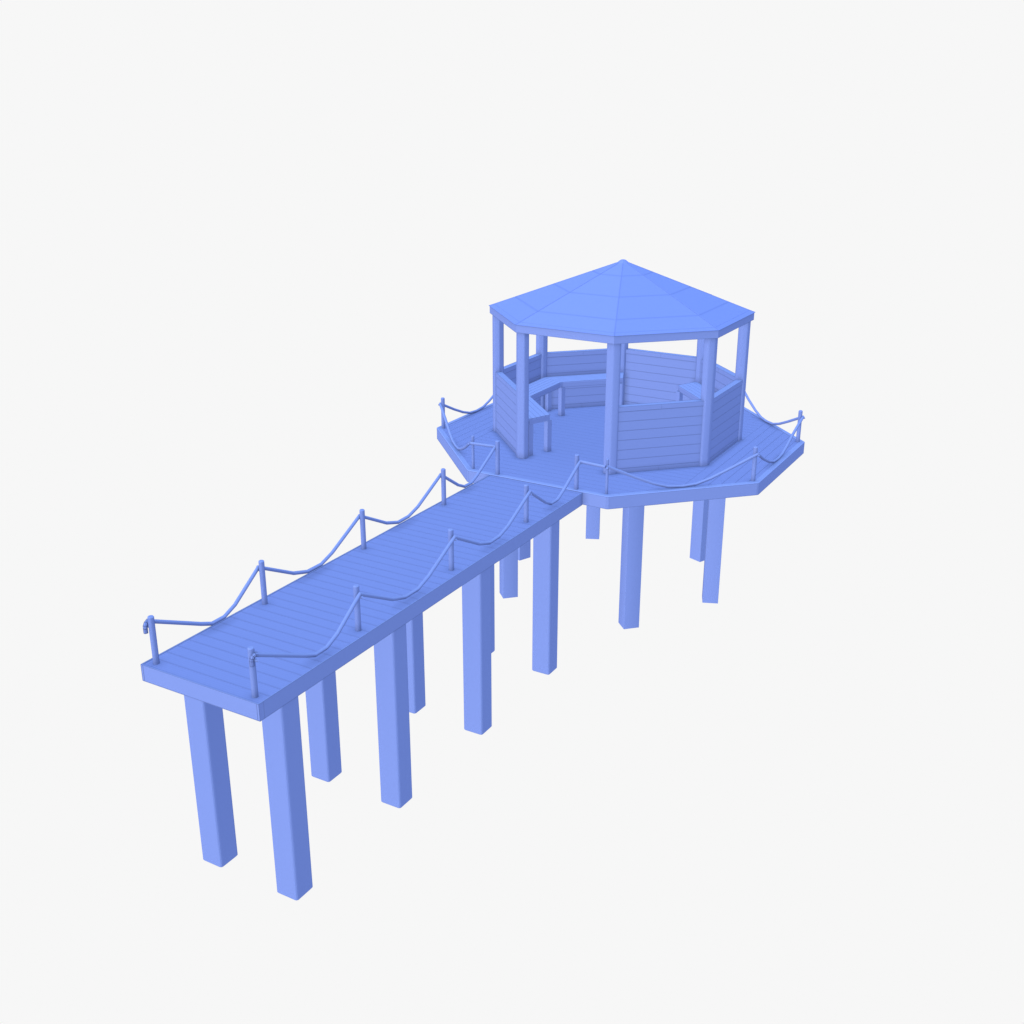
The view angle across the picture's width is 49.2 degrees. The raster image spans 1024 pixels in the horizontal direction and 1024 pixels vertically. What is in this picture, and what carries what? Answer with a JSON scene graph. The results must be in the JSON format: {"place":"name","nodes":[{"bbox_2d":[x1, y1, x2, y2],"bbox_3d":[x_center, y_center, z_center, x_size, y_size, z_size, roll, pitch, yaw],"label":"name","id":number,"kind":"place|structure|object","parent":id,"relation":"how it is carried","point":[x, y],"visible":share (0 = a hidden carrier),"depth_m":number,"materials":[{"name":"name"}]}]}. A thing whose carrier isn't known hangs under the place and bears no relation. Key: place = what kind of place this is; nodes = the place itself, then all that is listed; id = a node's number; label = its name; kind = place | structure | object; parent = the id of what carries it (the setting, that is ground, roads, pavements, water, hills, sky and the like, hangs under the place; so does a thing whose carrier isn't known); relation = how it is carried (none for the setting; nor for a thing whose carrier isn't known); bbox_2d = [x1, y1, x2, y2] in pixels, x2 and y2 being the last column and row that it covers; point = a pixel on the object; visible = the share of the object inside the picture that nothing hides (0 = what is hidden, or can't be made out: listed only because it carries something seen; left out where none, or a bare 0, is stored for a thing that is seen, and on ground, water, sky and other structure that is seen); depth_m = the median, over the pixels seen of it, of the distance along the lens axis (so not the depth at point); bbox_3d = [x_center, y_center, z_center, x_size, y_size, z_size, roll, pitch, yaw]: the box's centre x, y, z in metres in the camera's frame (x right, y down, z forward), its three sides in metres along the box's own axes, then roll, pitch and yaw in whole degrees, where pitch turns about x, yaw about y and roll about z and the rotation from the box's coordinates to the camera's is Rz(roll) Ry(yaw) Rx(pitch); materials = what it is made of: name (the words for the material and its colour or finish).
{"place":"outdoors","nodes":[
{"label":"outdoors","id":0,"kind":"place"},
{"bbox_2d":[140,475,582,899],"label":"walkway","id":1,"kind":"structure","parent":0,"point":[205,673],"depth_m":16.73,"materials":[{"name":"blue paint"}]},
{"bbox_2d":[147,615,159,664],"bbox_3d":[-4.702,1.662,14.593,0.151,0.687,0.085,12,24,28],"label":"rope post","id":2,"kind":"object","parent":1,"relation":"on","point":[153,639],"visible":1,"depth_m":14.54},
{"bbox_2d":[143,565,258,633],"bbox_3d":[-4.219,1.342,15.432,0.073,0.568,2.218,12,24,28],"label":"rope","id":3,"kind":"object","parent":2,"relation":"attached to","point":[217,620],"visible":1,"depth_m":15.53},
{"bbox_2d":[247,646,258,697],"bbox_3d":[-3.164,1.979,13.764,0.151,0.687,0.085,12,24,28],"label":"rope post","id":4,"kind":"object","parent":1,"relation":"on","point":[253,679],"visible":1,"depth_m":13.76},
{"bbox_2d":[249,592,361,666],"bbox_3d":[-2.639,1.662,14.593,0.083,0.570,2.194,12,24,28],"label":"rope","id":5,"kind":"object","parent":4,"relation":"attached to","point":[316,653],"visible":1,"depth_m":14.65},
{"bbox_2d":[258,560,267,604],"bbox_3d":[-3.652,1.017,16.294,0.151,0.687,0.085,12,24,28],"label":"rope post","id":6,"kind":"object","parent":1,"relation":"on","point":[263,582],"visible":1,"depth_m":16.25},
{"bbox_2d":[256,514,359,574],"bbox_3d":[-3.082,0.652,17.291,0.054,0.532,2.458,12,24,28],"label":"rope","id":7,"kind":"object","parent":6,"relation":"attached to","point":[334,549],"visible":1,"depth_m":17.48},
{"bbox_2d":[353,584,362,631],"bbox_3d":[-2.114,1.334,15.465,0.151,0.687,0.085,12,24,28],"label":"rope post","id":8,"kind":"object","parent":1,"relation":"on","point":[357,612],"visible":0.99,"depth_m":15.46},
{"bbox_2d":[359,509,366,549],"bbox_3d":[-2.459,0.275,18.252,0.151,0.687,0.085,12,24,28],"label":"rope post","id":9,"kind":"object","parent":1,"relation":"on","point":[362,529],"visible":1,"depth_m":18.20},
{"bbox_2d":[365,473,440,524],"bbox_3d":[-1.881,-0.089,19.235,0.054,0.524,2.443,12,24,28],"label":"rope","id":10,"kind":"object","parent":9,"relation":"attached to","point":[412,511],"visible":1,"depth_m":19.45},
{"bbox_2d":[441,468,445,504],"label":"rope post","id":11,"kind":"object","parent":1,"relation":"on","point":[443,483],"visible":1,"depth_m":20.14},
{"bbox_2d":[439,446,495,487],"bbox_3d":[-0.804,-0.749,20.981,0.055,0.525,1.967,12,24,28],"label":"rope","id":12,"kind":"object","parent":11,"relation":"attached to","point":[476,475],"visible":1,"depth_m":21.18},
{"bbox_2d":[448,528,456,570],"bbox_3d":[-0.921,0.592,17.423,0.151,0.687,0.085,12,24,28],"label":"rope post","id":13,"kind":"object","parent":1,"relation":"on","point":[451,550],"visible":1,"depth_m":17.42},
{"bbox_2d":[360,535,455,600],"bbox_3d":[-1.493,0.980,16.435,0.054,0.532,2.458,12,24,28],"label":"rope","id":14,"kind":"object","parent":13,"relation":"attached to","point":[430,573],"visible":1,"depth_m":16.65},
{"bbox_2d":[524,484,531,522],"bbox_3d":[0.276,-0.144,19.363,0.151,0.687,0.085,12,24,28],"label":"rope post","id":15,"kind":"object","parent":1,"relation":"on","point":[526,506],"visible":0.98,"depth_m":19.36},
{"bbox_2d":[453,490,530,545],"bbox_3d":[-0.292,0.238,18.379,0.054,0.524,2.443,12,24,28],"label":"rope","id":16,"kind":"object","parent":15,"relation":"attached to","point":[506,527],"visible":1,"depth_m":18.62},
{"bbox_2d":[531,460,580,504],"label":"rope","id":17,"kind":"object","parent":15,"relation":"attached to","point":[561,492],"visible":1,"depth_m":20.34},
{"bbox_2d":[0,0,1023,1023],"label":"sky","id":18,"kind":"structure","parent":0,"point":[252,251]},
{"bbox_2d":[437,403,804,628],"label":"platform","id":19,"kind":"structure","parent":0,"point":[578,430],"depth_m":23.00,"materials":[{"name":"blue paint"}]},
{"bbox_2d":[438,397,444,427],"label":"rope post","id":20,"kind":"object","parent":19,"relation":"on","point":[443,406],"visible":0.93,"depth_m":24.68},
{"bbox_2d":[440,395,492,413],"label":"rope","id":21,"kind":"object","parent":20,"relation":"attached to","point":[473,411],"visible":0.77,"depth_m":25.75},
{"bbox_2d":[468,435,474,468],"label":"rope post","id":22,"kind":"object","parent":19,"relation":"on","point":[473,456],"visible":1,"depth_m":22.04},
{"bbox_2d":[439,403,470,449],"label":"rope","id":23,"kind":"object","parent":22,"relation":"attached to","point":[449,431],"visible":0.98,"depth_m":23.94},
{"bbox_2d":[495,440,499,474],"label":"rope post","id":24,"kind":"object","parent":19,"relation":"on","point":[497,457],"visible":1,"depth_m":21.69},
{"bbox_2d":[470,442,494,447],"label":"rope","id":25,"kind":"object","parent":24,"relation":"attached to","point":[481,444],"visible":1,"depth_m":21.78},
{"bbox_2d":[528,372,623,455],"bbox_3d":[0.981,-2.319,24.887,1.622,0.793,4.654,12,24,28],"label":"bench","id":26,"kind":"object","parent":19,"relation":"on","point":[546,387],"visible":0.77,"depth_m":25.36,"materials":[{"name":"blue paint"}]},
{"bbox_2d":[574,454,581,489],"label":"rope post","id":27,"kind":"object","parent":19,"relation":"on","point":[576,480],"visible":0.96,"depth_m":20.91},
{"bbox_2d":[580,460,605,467],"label":"rope","id":28,"kind":"object","parent":27,"relation":"attached to","point":[593,464],"visible":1,"depth_m":20.66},
{"bbox_2d":[605,458,608,493],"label":"rope post","id":29,"kind":"object","parent":19,"relation":"on","point":[607,477],"visible":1,"depth_m":20.67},
{"bbox_2d":[607,453,757,487],"bbox_3d":[3.209,-0.727,21.016,3.041,0.575,0.082,-5,21,-14],"label":"rope","id":30,"kind":"object","parent":29,"relation":"attached to","point":[685,485],"visible":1,"depth_m":21.10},
{"bbox_2d":[489,259,754,473],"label":"pavilion","id":31,"kind":"structure","parent":19,"relation":"on","point":[651,423],"depth_m":22.23,"materials":[{"name":"blue paint"}]},
{"bbox_2d":[676,382,714,400],"bbox_3d":[3.534,-1.794,23.511,1.622,0.793,4.654,12,24,28],"label":"bench","id":32,"kind":"object","parent":19,"relation":"on","point":[691,390],"visible":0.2,"depth_m":24.98,"materials":[{"name":"blue paint"}]},
{"bbox_2d":[751,446,759,480],"bbox_3d":[4.656,-0.912,21.359,0.085,0.687,0.151,-15,26,-35],"label":"rope post","id":33,"kind":"object","parent":19,"relation":"on","point":[754,464],"visible":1,"depth_m":21.36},
{"bbox_2d":[758,416,803,462],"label":"rope","id":34,"kind":"object","parent":33,"relation":"attached to","point":[785,447],"visible":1,"depth_m":23.03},
{"bbox_2d":[796,410,804,441],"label":"rope post","id":35,"kind":"object","parent":19,"relation":"on","point":[800,413],"visible":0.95,"depth_m":23.75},
{"bbox_2d":[745,391,797,424],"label":"rope","id":36,"kind":"object","parent":35,"relation":"attached to","point":[764,419],"visible":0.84,"depth_m":25.20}
]}

